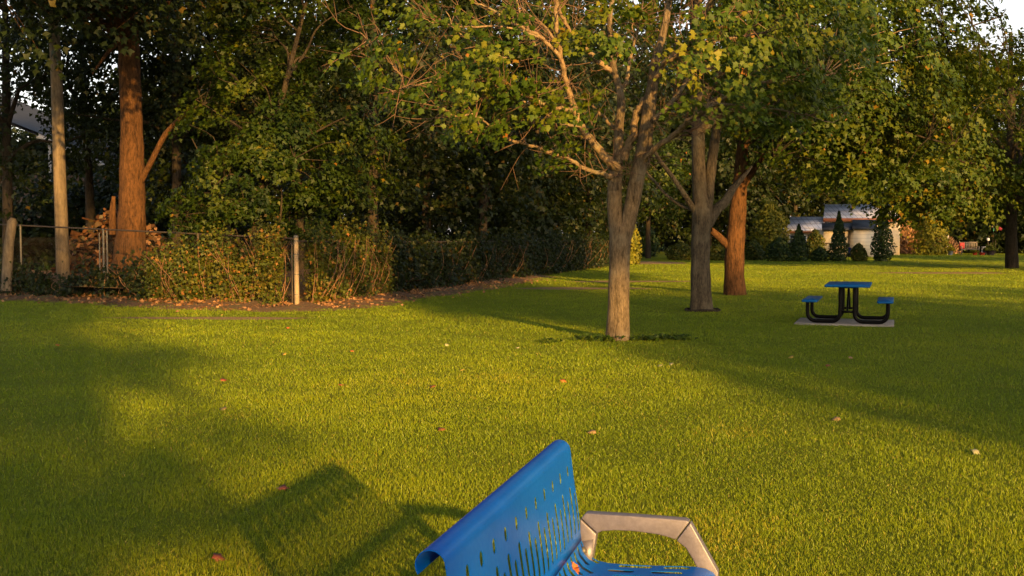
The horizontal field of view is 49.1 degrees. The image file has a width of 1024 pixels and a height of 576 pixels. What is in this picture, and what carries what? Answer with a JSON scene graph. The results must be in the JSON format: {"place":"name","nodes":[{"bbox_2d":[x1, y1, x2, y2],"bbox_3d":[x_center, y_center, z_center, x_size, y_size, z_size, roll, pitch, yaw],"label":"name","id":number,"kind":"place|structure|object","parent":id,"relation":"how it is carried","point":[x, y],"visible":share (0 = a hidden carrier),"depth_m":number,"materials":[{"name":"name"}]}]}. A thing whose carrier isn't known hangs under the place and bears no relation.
{"place":"outdoors","nodes":[
{"label":"outdoors","id":0,"kind":"place"},
{"bbox_2d":[0,268,558,311],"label":"dirt bank","id":1,"kind":"structure","parent":0,"point":[306,306],"depth_m":27.11,"materials":[{"name":"brown soil"}]},
{"bbox_2d":[1,217,16,290],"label":"stub post","id":2,"kind":"object","parent":1,"relation":"on","point":[8,253],"visible":0.99,"depth_m":29.50,"materials":[{"name":"brown wood"}]},
{"bbox_2d":[48,11,69,283],"bbox_3d":[-12.927,-5.700,31.765,0.589,11.416,0.399,0,3,0],"label":"utility pole","id":3,"kind":"object","parent":1,"relation":"on","point":[59,175],"visible":0.76,"depth_m":31.74,"materials":[{"name":"brown wood"}]},
{"bbox_2d":[51,204,171,277],"bbox_3d":[-12.072,-1.194,34.253,3.640,2.784,3.369,-3,4,-44],"label":"brush heap","id":4,"kind":"object","parent":1,"relation":"on","point":[85,234],"visible":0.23,"depth_m":34.00,"materials":[{"name":"brown wood"}]},
{"bbox_2d":[0,0,274,280],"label":"old tree","id":5,"kind":"object","parent":1,"relation":"on","point":[125,23],"visible":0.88,"depth_m":29.22,"materials":[{"name":"brown plant"}]},
{"bbox_2d":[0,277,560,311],"bbox_3d":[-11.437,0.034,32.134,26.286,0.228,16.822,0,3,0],"label":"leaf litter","id":6,"kind":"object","parent":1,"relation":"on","point":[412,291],"visible":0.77,"depth_m":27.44,"materials":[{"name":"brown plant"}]},
{"bbox_2d":[154,0,410,274],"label":"young maple","id":7,"kind":"object","parent":1,"relation":"on","point":[255,153],"visible":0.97,"depth_m":27.22,"materials":[{"name":"green plant"}]},
{"bbox_2d":[0,237,1023,575],"bbox_3d":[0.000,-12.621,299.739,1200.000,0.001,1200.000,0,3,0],"label":"ground","id":8,"kind":"structure","parent":0,"point":[694,411],"depth_m":9.80,"materials":[{"name":"green plant"}]},
{"bbox_2d":[1,126,36,170],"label":"woodland tree","id":9,"kind":"object","parent":8,"relation":"on","point":[14,130],"depth_m":73.65,"materials":[{"name":"green plant"}]},
{"bbox_2d":[0,199,53,268],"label":"understory bush","id":10,"kind":"object","parent":8,"relation":"on","point":[27,231],"visible":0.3,"depth_m":45.56,"materials":[{"name":"green plant"}]},
{"bbox_2d":[0,126,75,174],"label":"woodland tree","id":11,"kind":"object","parent":8,"relation":"on","point":[34,146],"visible":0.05,"depth_m":72.26,"materials":[{"name":"green plant"}]},
{"bbox_2d":[0,162,105,270],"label":"understory bush","id":12,"kind":"object","parent":8,"relation":"on","point":[72,203],"visible":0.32,"depth_m":45.88,"materials":[{"name":"green plant"}]},
{"bbox_2d":[0,0,119,260],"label":"woodland tree","id":13,"kind":"object","parent":8,"relation":"on","point":[8,178],"visible":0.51,"depth_m":36.59,"materials":[{"name":"green plant"}]},
{"bbox_2d":[12,103,118,174],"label":"woodland tree","id":14,"kind":"object","parent":8,"relation":"on","point":[32,137],"visible":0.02,"depth_m":71.38,"materials":[{"name":"green plant"}]},
{"bbox_2d":[0,94,167,263],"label":"house","id":15,"kind":"structure","parent":8,"relation":"on","point":[23,120],"depth_m":62.60,"materials":[{"name":"stone"}]},
{"bbox_2d":[16,170,153,268],"bbox_3d":[-18.620,-2.641,49.230,6.388,5.146,5.978,0,3,0],"label":"understory bush","id":16,"kind":"object","parent":8,"relation":"on","point":[75,191],"visible":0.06,"depth_m":47.75,"materials":[{"name":"green plant"}]},
{"bbox_2d":[0,0,204,249],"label":"woodland tree","id":17,"kind":"object","parent":8,"relation":"on","point":[89,197],"visible":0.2,"depth_m":40.69,"materials":[{"name":"green plant"}]},
{"bbox_2d":[68,154,205,254],"bbox_3d":[-15.623,-3.035,47.600,6.407,6.010,5.883,-2,4,-40],"label":"understory bush","id":18,"kind":"object","parent":8,"relation":"on","point":[109,183],"visible":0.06,"depth_m":46.80,"materials":[{"name":"green plant"}]},
{"bbox_2d":[0,224,299,304],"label":"chain link fence","id":19,"kind":"object","parent":8,"relation":"on","point":[296,270],"visible":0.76,"depth_m":27.93,"materials":[{"name":"metal"}]},
{"bbox_2d":[0,243,155,299],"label":"ivy","id":20,"kind":"object","parent":19,"relation":"attached to","point":[48,287],"visible":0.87,"depth_m":28.32,"materials":[{"name":"green plant"}]},
{"bbox_2d":[137,214,291,305],"bbox_3d":[-6.930,-0.660,26.224,4.514,2.141,1.200,2,3,31],"label":"ivy","id":21,"kind":"object","parent":19,"relation":"attached to","point":[163,274],"visible":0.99,"depth_m":26.05,"materials":[{"name":"green plant"}]},
{"bbox_2d":[78,60,241,248],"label":"woodland tree","id":22,"kind":"object","parent":8,"relation":"on","point":[112,109],"visible":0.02,"depth_m":68.74,"materials":[{"name":"green plant"}]},
{"bbox_2d":[49,0,300,253],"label":"woodland tree","id":23,"kind":"object","parent":8,"relation":"on","point":[175,161],"visible":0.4,"depth_m":36.93,"materials":[{"name":"green plant"}]},
{"bbox_2d":[101,146,255,272],"bbox_3d":[-13.301,-2.899,46.090,6.067,5.777,6.465,0,3,0],"label":"understory bush","id":24,"kind":"object","parent":8,"relation":"on","point":[150,217],"visible":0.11,"depth_m":44.73,"materials":[{"name":"green plant"}]},
{"bbox_2d":[104,317,297,319],"bbox_3d":[-6.027,0.594,22.108,4.305,0.001,0.723,0,3,5],"label":"soil patch","id":25,"kind":"object","parent":8,"relation":"on","point":[241,318],"visible":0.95,"depth_m":22.00,"materials":[{"name":"brown soil"}]},
{"bbox_2d":[212,553,227,561],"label":"fallen leaf","id":26,"kind":"object","parent":8,"relation":"on","point":[215,556],"visible":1,"depth_m":5.66,"materials":[{"name":"brown plant"}]},
{"bbox_2d":[110,0,343,272],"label":"woodland tree","id":27,"kind":"object","parent":8,"relation":"on","point":[185,66],"visible":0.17,"depth_m":37.99,"materials":[{"name":"green plant"}]},
{"bbox_2d":[143,25,316,210],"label":"woodland tree","id":28,"kind":"object","parent":8,"relation":"on","point":[190,150],"visible":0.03,"depth_m":66.92,"materials":[{"name":"green plant"}]},
{"bbox_2d":[186,186,308,269],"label":"understory bush","id":29,"kind":"object","parent":8,"relation":"on","point":[241,233],"visible":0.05,"depth_m":50.18,"materials":[{"name":"green plant"}]},
{"bbox_2d":[277,484,289,489],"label":"fallen leaf","id":30,"kind":"object","parent":8,"relation":"on","point":[283,486],"visible":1,"depth_m":7.24,"materials":[{"name":"brown plant"}]},
{"bbox_2d":[248,0,348,257],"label":"woodland tree","id":31,"kind":"object","parent":8,"relation":"on","point":[314,89],"visible":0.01,"depth_m":77.99,"materials":[{"name":"green plant"}]},
{"bbox_2d":[181,0,418,268],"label":"woodland tree","id":32,"kind":"object","parent":8,"relation":"on","point":[299,224],"visible":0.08,"depth_m":41.29,"materials":[{"name":"green plant"}]},
{"bbox_2d":[260,170,396,268],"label":"understory bush","id":33,"kind":"object","parent":8,"relation":"on","point":[332,221],"visible":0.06,"depth_m":48.12,"materials":[{"name":"green plant"}]},
{"bbox_2d":[298,209,402,303],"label":"ivy","id":34,"kind":"object","parent":8,"relation":"on","point":[333,269],"visible":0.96,"depth_m":27.38,"materials":[{"name":"green plant"}]},
{"bbox_2d":[275,11,433,228],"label":"woodland tree","id":35,"kind":"object","parent":8,"relation":"on","point":[345,81],"depth_m":78.94,"materials":[{"name":"green plant"}]},
{"bbox_2d":[307,152,447,264],"bbox_3d":[-6.240,-3.602,52.004,7.393,6.417,7.559,0,3,0],"label":"understory bush","id":36,"kind":"object","parent":8,"relation":"on","point":[417,222],"visible":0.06,"depth_m":50.85,"materials":[{"name":"green plant"}]},
{"bbox_2d":[262,0,496,260],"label":"woodland tree","id":37,"kind":"object","parent":8,"relation":"on","point":[333,97],"visible":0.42,"depth_m":37.09,"materials":[{"name":"green plant"}]},
{"bbox_2d":[338,128,477,245],"bbox_3d":[-4.718,-4.303,54.633,7.507,6.992,7.571,1,3,19],"label":"understory bush","id":38,"kind":"object","parent":8,"relation":"on","point":[433,226],"visible":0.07,"depth_m":53.65,"materials":[{"name":"green plant"}]},
{"bbox_2d":[312,0,540,261],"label":"woodland tree","id":39,"kind":"object","parent":8,"relation":"on","point":[439,173],"visible":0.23,"depth_m":44.49,"materials":[{"name":"green plant"}]},
{"bbox_2d":[355,20,498,239],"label":"woodland tree","id":40,"kind":"object","parent":8,"relation":"on","point":[416,109],"visible":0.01,"depth_m":81.78,"materials":[{"name":"green plant"}]},
{"bbox_2d":[298,239,601,301],"bbox_3d":[-0.087,-1.033,41.453,0.058,1.621,33.980,1,3,16],"label":"chain link fence","id":41,"kind":"object","parent":8,"relation":"on","point":[445,242],"visible":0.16,"depth_m":27.95,"materials":[{"name":"grey metal"}]},
{"bbox_2d":[393,137,509,247],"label":"understory bush","id":42,"kind":"object","parent":8,"relation":"on","point":[455,196],"depth_m":56.07,"materials":[{"name":"green plant"}]},
{"bbox_2d":[379,0,592,261],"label":"woodland tree","id":43,"kind":"object","parent":8,"relation":"on","point":[480,198],"visible":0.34,"depth_m":45.65,"materials":[{"name":"green plant"}]},
{"bbox_2d":[407,4,568,221],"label":"woodland tree","id":44,"kind":"object","parent":8,"relation":"on","point":[491,95],"depth_m":83.63,"materials":[{"name":"green plant"}]},
{"bbox_2d":[376,222,608,291],"bbox_3d":[0.889,-1.477,43.916,2.040,2.104,29.776,1,3,17],"label":"vine hedge","id":45,"kind":"object","parent":8,"relation":"on","point":[489,262],"visible":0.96,"depth_m":37.48,"materials":[{"name":"green plant"}]},
{"bbox_2d":[432,141,565,243],"bbox_3d":[-1.408,-5.105,61.572,9.212,8.520,7.887,0,3,0],"label":"understory bush","id":46,"kind":"object","parent":8,"relation":"on","point":[475,192],"depth_m":59.86,"materials":[{"name":"green plant"}]},
{"bbox_2d":[455,170,576,260],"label":"understory bush","id":47,"kind":"object","parent":8,"relation":"on","point":[547,225],"visible":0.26,"depth_m":51.76,"materials":[{"name":"green plant"}]},
{"bbox_2d":[448,0,649,267],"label":"woodland tree","id":48,"kind":"object","parent":8,"relation":"on","point":[558,177],"visible":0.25,"depth_m":52.50,"materials":[{"name":"green plant"}]},
{"bbox_2d":[523,172,604,243],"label":"understory bush","id":49,"kind":"object","parent":8,"relation":"on","point":[577,223],"visible":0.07,"depth_m":58.02,"materials":[{"name":"green plant"}]},
{"bbox_2d":[500,5,629,230],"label":"woodland tree","id":50,"kind":"object","parent":8,"relation":"on","point":[575,93],"visible":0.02,"depth_m":85.85,"materials":[{"name":"green plant"}]},
{"bbox_2d":[415,440,718,575],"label":"park bench","id":51,"kind":"object","parent":8,"relation":"on","point":[461,543],"visible":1,"depth_m":3.78,"materials":[{"name":"blue paint"}]},
{"bbox_2d":[571,562,579,574],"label":"dried leaf","id":52,"kind":"object","parent":51,"relation":"on","point":[575,567],"visible":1,"depth_m":4.04,"materials":[{"name":"orange plant"}]},
{"bbox_2d":[519,142,624,237],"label":"understory bush","id":53,"kind":"object","parent":8,"relation":"on","point":[580,187],"visible":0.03,"depth_m":68.43,"materials":[{"name":"green plant"}]},
{"bbox_2d":[516,287,652,289],"bbox_3d":[2.214,0.013,34.321,4.510,0.001,1.591,0,3,0],"label":"soil patch","id":54,"kind":"object","parent":8,"relation":"on","point":[561,288],"visible":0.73,"depth_m":34.26,"materials":[{"name":"brown soil"}]},
{"bbox_2d":[511,0,691,244],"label":"woodland tree","id":55,"kind":"object","parent":8,"relation":"on","point":[610,144],"visible":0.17,"depth_m":58.85,"materials":[{"name":"green plant"}]},
{"bbox_2d":[320,0,887,340],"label":"maple tree","id":56,"kind":"object","parent":8,"relation":"on","point":[621,224],"visible":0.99,"depth_m":15.86,"materials":[{"name":"green plant"}]},
{"bbox_2d":[553,1,670,234],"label":"woodland tree","id":57,"kind":"object","parent":8,"relation":"on","point":[628,99],"visible":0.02,"depth_m":92.13,"materials":[{"name":"green plant"}]},
{"bbox_2d":[570,147,664,254],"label":"understory bush","id":58,"kind":"object","parent":8,"relation":"on","point":[650,204],"visible":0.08,"depth_m":72.73,"materials":[{"name":"green plant"}]},
{"bbox_2d":[540,332,697,343],"bbox_3d":[1.628,0.782,17.456,2.613,0.172,0.878,-1,3,-10],"label":"weed patch","id":59,"kind":"object","parent":8,"relation":"on","point":[640,337],"visible":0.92,"depth_m":17.35,"materials":[{"name":"green plant"}]},
{"bbox_2d":[563,281,689,281],"bbox_3d":[4.210,-0.229,39.393,5.030,0.001,1.503,0,3,0],"label":"soil patch","id":60,"kind":"object","parent":8,"relation":"on","point":[630,281],"visible":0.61,"depth_m":39.38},
{"bbox_2d":[630,224,642,264],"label":"shrub","id":61,"kind":"object","parent":8,"relation":"on","point":[635,244],"visible":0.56,"depth_m":61.60,"materials":[{"name":"yellow plant"}]},
{"bbox_2d":[638,224,660,256],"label":"shrub","id":62,"kind":"object","parent":8,"relation":"on","point":[654,247],"visible":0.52,"depth_m":82.08,"materials":[{"name":"green plant"}]},
{"bbox_2d":[600,134,705,257],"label":"background tree","id":63,"kind":"object","parent":8,"relation":"on","point":[677,171],"visible":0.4,"depth_m":77.24,"materials":[{"name":"green plant"}]},
{"bbox_2d":[600,0,718,250],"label":"woodland tree","id":64,"kind":"object","parent":8,"relation":"on","point":[654,223],"visible":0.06,"depth_m":94.89,"materials":[{"name":"green plant"}]},
{"bbox_2d":[638,261,686,263],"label":"soil patch","id":65,"kind":"object","parent":8,"relation":"on","point":[648,262],"visible":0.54,"depth_m":66.27,"materials":[{"name":"brown soil"}]},
{"bbox_2d":[664,241,690,260],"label":"shrub","id":66,"kind":"object","parent":8,"relation":"on","point":[681,250],"visible":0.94,"depth_m":71.68,"materials":[{"name":"green plant"}]},
{"bbox_2d":[655,207,723,250],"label":"background bush","id":67,"kind":"object","parent":8,"relation":"on","point":[669,242],"visible":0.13,"depth_m":111.63,"materials":[{"name":"green plant"}]},
{"bbox_2d":[625,1,776,245],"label":"woodland tree","id":68,"kind":"object","parent":8,"relation":"on","point":[721,173],"visible":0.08,"depth_m":93.64,"materials":[{"name":"green plant"}]},
{"bbox_2d":[684,308,720,311],"bbox_3d":[4.113,0.475,24.177,0.777,0.084,0.699,0,3,0],"label":"tree ring","id":69,"kind":"object","parent":8,"relation":"on","point":[702,310],"visible":0.8,"depth_m":23.89,"materials":[{"name":"brown soil"}]},
{"bbox_2d":[653,71,781,246],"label":"background tree","id":70,"kind":"object","parent":8,"relation":"on","point":[752,156],"visible":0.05,"depth_m":97.52,"materials":[{"name":"green plant"}]},
{"bbox_2d":[710,244,724,260],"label":"shrub","id":71,"kind":"object","parent":8,"relation":"on","point":[717,251],"visible":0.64,"depth_m":71.63,"materials":[{"name":"green plant"}]},
{"bbox_2d":[684,210,768,244],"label":"background bush","id":72,"kind":"object","parent":8,"relation":"on","point":[747,234],"visible":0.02,"depth_m":112.90,"materials":[{"name":"green plant"}]},
{"bbox_2d":[669,60,804,252],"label":"woodland tree","id":73,"kind":"object","parent":8,"relation":"on","point":[759,188],"visible":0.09,"depth_m":96.80,"materials":[{"name":"green plant"}]},
{"bbox_2d":[744,240,764,259],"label":"shrub","id":74,"kind":"object","parent":8,"relation":"on","point":[753,249],"visible":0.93,"depth_m":71.86,"materials":[{"name":"green plant"}]},
{"bbox_2d":[746,200,791,258],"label":"shrub","id":75,"kind":"object","parent":8,"relation":"on","point":[769,213],"visible":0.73,"depth_m":76.35,"materials":[{"name":"green plant"}]},
{"bbox_2d":[717,159,831,243],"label":"background tree","id":76,"kind":"object","parent":8,"relation":"on","point":[749,232],"depth_m":110.87,"materials":[{"name":"green plant"}]},
{"bbox_2d":[762,237,793,261],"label":"shrub","id":77,"kind":"object","parent":8,"relation":"on","point":[779,249],"visible":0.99,"depth_m":68.91,"materials":[{"name":"green plant"}]},
{"bbox_2d":[624,0,948,309],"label":"maple tree","id":78,"kind":"object","parent":8,"relation":"on","point":[703,209],"visible":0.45,"depth_m":23.79,"materials":[{"name":"green plant"}]},
{"bbox_2d":[788,223,810,260],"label":"cedar","id":79,"kind":"object","parent":8,"relation":"on","point":[799,244],"visible":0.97,"depth_m":69.02,"materials":[{"name":"green plant"}]},
{"bbox_2d":[729,25,877,239],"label":"woodland tree","id":80,"kind":"object","parent":8,"relation":"on","point":[812,206],"visible":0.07,"depth_m":101.85,"materials":[{"name":"green plant"}]},
{"bbox_2d":[805,228,826,255],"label":"shrub","id":81,"kind":"object","parent":8,"relation":"on","point":[813,243],"visible":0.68,"depth_m":78.46,"materials":[{"name":"green plant"}]},
{"bbox_2d":[612,0,1023,295],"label":"maple tree","id":82,"kind":"object","parent":8,"relation":"on","point":[868,149],"visible":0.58,"depth_m":28.43,"materials":[{"name":"green plant"}]},
{"bbox_2d":[809,247,830,260],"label":"shrub","id":83,"kind":"object","parent":8,"relation":"on","point":[820,254],"visible":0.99,"depth_m":69.05,"materials":[{"name":"green plant"}]},
{"bbox_2d":[783,167,878,229],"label":"background tree","id":84,"kind":"object","parent":8,"relation":"on","point":[837,197],"visible":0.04,"depth_m":115.60,"materials":[{"name":"green plant"}]},
{"bbox_2d":[828,210,849,261],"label":"cedar","id":85,"kind":"object","parent":8,"relation":"on","point":[839,231],"visible":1,"depth_m":69.06,"materials":[{"name":"green plant"}]},
{"bbox_2d":[783,204,899,254],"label":"house","id":86,"kind":"structure","parent":8,"relation":"on","point":[808,225],"depth_m":90.88,"materials":[{"name":"white"}]},
{"bbox_2d":[794,318,893,326],"bbox_3d":[6.224,0.665,20.937,1.740,0.080,1.460,1,3,19],"label":"concrete pad","id":87,"kind":"object","parent":8,"relation":"on","point":[840,322],"visible":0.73,"depth_m":20.45,"materials":[{"name":"grey concrete"}]},
{"bbox_2d":[802,281,893,323],"bbox_3d":[6.281,0.266,20.899,1.590,0.709,1.560,1,3,19],"label":"picnic table","id":88,"kind":"object","parent":87,"relation":"on","point":[841,286],"visible":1,"depth_m":20.49,"materials":[{"name":"blue plastic"}]},
{"bbox_2d":[817,220,876,256],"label":"garden shed","id":89,"kind":"structure","parent":8,"relation":"on","point":[859,231],"depth_m":83.72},
{"bbox_2d":[849,243,868,260],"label":"shrub","id":90,"kind":"object","parent":8,"relation":"on","point":[858,251],"visible":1,"depth_m":69.07,"materials":[{"name":"green plant"}]},
{"bbox_2d":[870,208,897,260],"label":"cedar","id":91,"kind":"object","parent":8,"relation":"on","point":[883,231],"visible":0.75,"depth_m":69.02,"materials":[{"name":"green plant"}]},
{"bbox_2d":[779,23,1023,267],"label":"maple tree","id":92,"kind":"object","parent":8,"relation":"on","point":[983,187],"visible":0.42,"depth_m":51.35,"materials":[{"name":"green plant"}]},
{"bbox_2d":[900,220,924,253],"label":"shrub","id":93,"kind":"object","parent":8,"relation":"on","point":[904,247],"visible":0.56,"depth_m":95.86,"materials":[{"name":"orange plant"}]},
{"bbox_2d":[907,216,951,254],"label":"shrub","id":94,"kind":"object","parent":8,"relation":"on","point":[928,234],"visible":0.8,"depth_m":90.50,"materials":[{"name":"yellow plant"}]},
{"bbox_2d":[904,205,984,252],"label":"background bush","id":95,"kind":"object","parent":8,"relation":"on","point":[939,229],"depth_m":101.81,"materials":[{"name":"green plant"}]},
{"bbox_2d":[889,272,1006,273],"bbox_3d":[18.312,-0.644,48.115,6.081,0.001,2.520,0,3,0],"label":"soil patch","id":96,"kind":"object","parent":8,"relation":"on","point":[949,272],"visible":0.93,"depth_m":48.75,"materials":[{"name":"brown soil"}]},
{"bbox_2d":[945,244,955,254],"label":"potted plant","id":97,"kind":"object","parent":8,"relation":"on","point":[951,249],"visible":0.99,"depth_m":90.20,"materials":[{"name":"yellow plant"}]},
{"bbox_2d":[941,235,962,253],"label":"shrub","id":98,"kind":"object","parent":8,"relation":"on","point":[952,242],"visible":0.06,"depth_m":95.86,"materials":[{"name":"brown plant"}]},
{"bbox_2d":[925,208,998,252],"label":"background bush","id":99,"kind":"object","parent":8,"relation":"on","point":[954,235],"visible":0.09,"depth_m":99.14,"materials":[{"name":"green plant"}]},
{"bbox_2d":[959,241,979,254],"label":"garden bench","id":100,"kind":"object","parent":8,"relation":"on","point":[969,248],"visible":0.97,"depth_m":92.19,"materials":[{"name":"brown wood"}]},
{"bbox_2d":[924,49,1023,252],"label":"background tree","id":101,"kind":"object","parent":8,"relation":"on","point":[994,110],"depth_m":101.83,"materials":[{"name":"green plant"}]},
{"bbox_2d":[948,203,1022,253],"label":"background bush","id":102,"kind":"object","parent":8,"relation":"on","point":[985,236],"visible":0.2,"depth_m":97.57,"materials":[{"name":"green plant"}]},
{"bbox_2d":[958,206,1023,253],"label":"background bush","id":103,"kind":"object","parent":8,"relation":"on","point":[1002,233],"visible":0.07,"depth_m":97.30,"materials":[{"name":"green plant"}]},
{"bbox_2d":[983,243,998,254],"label":"plant pot","id":104,"kind":"object","parent":8,"relation":"on","point":[989,249],"visible":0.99,"depth_m":90.11,"materials":[{"name":"green plant"}]},
{"bbox_2d":[975,63,1023,252],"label":"background tree","id":105,"kind":"object","parent":8,"relation":"on","point":[1000,121],"visible":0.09,"depth_m":95.61,"materials":[{"name":"green plant"}]},
{"bbox_2d":[990,205,1023,253],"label":"background bush","id":106,"kind":"object","parent":8,"relation":"on","point":[1020,239],"visible":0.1,"depth_m":97.01,"materials":[{"name":"green plant"}]},
{"bbox_2d":[0,0,1023,231],"label":"sky","id":107,"kind":"structure","parent":0,"point":[1014,9],"materials":[{"name":"white"}]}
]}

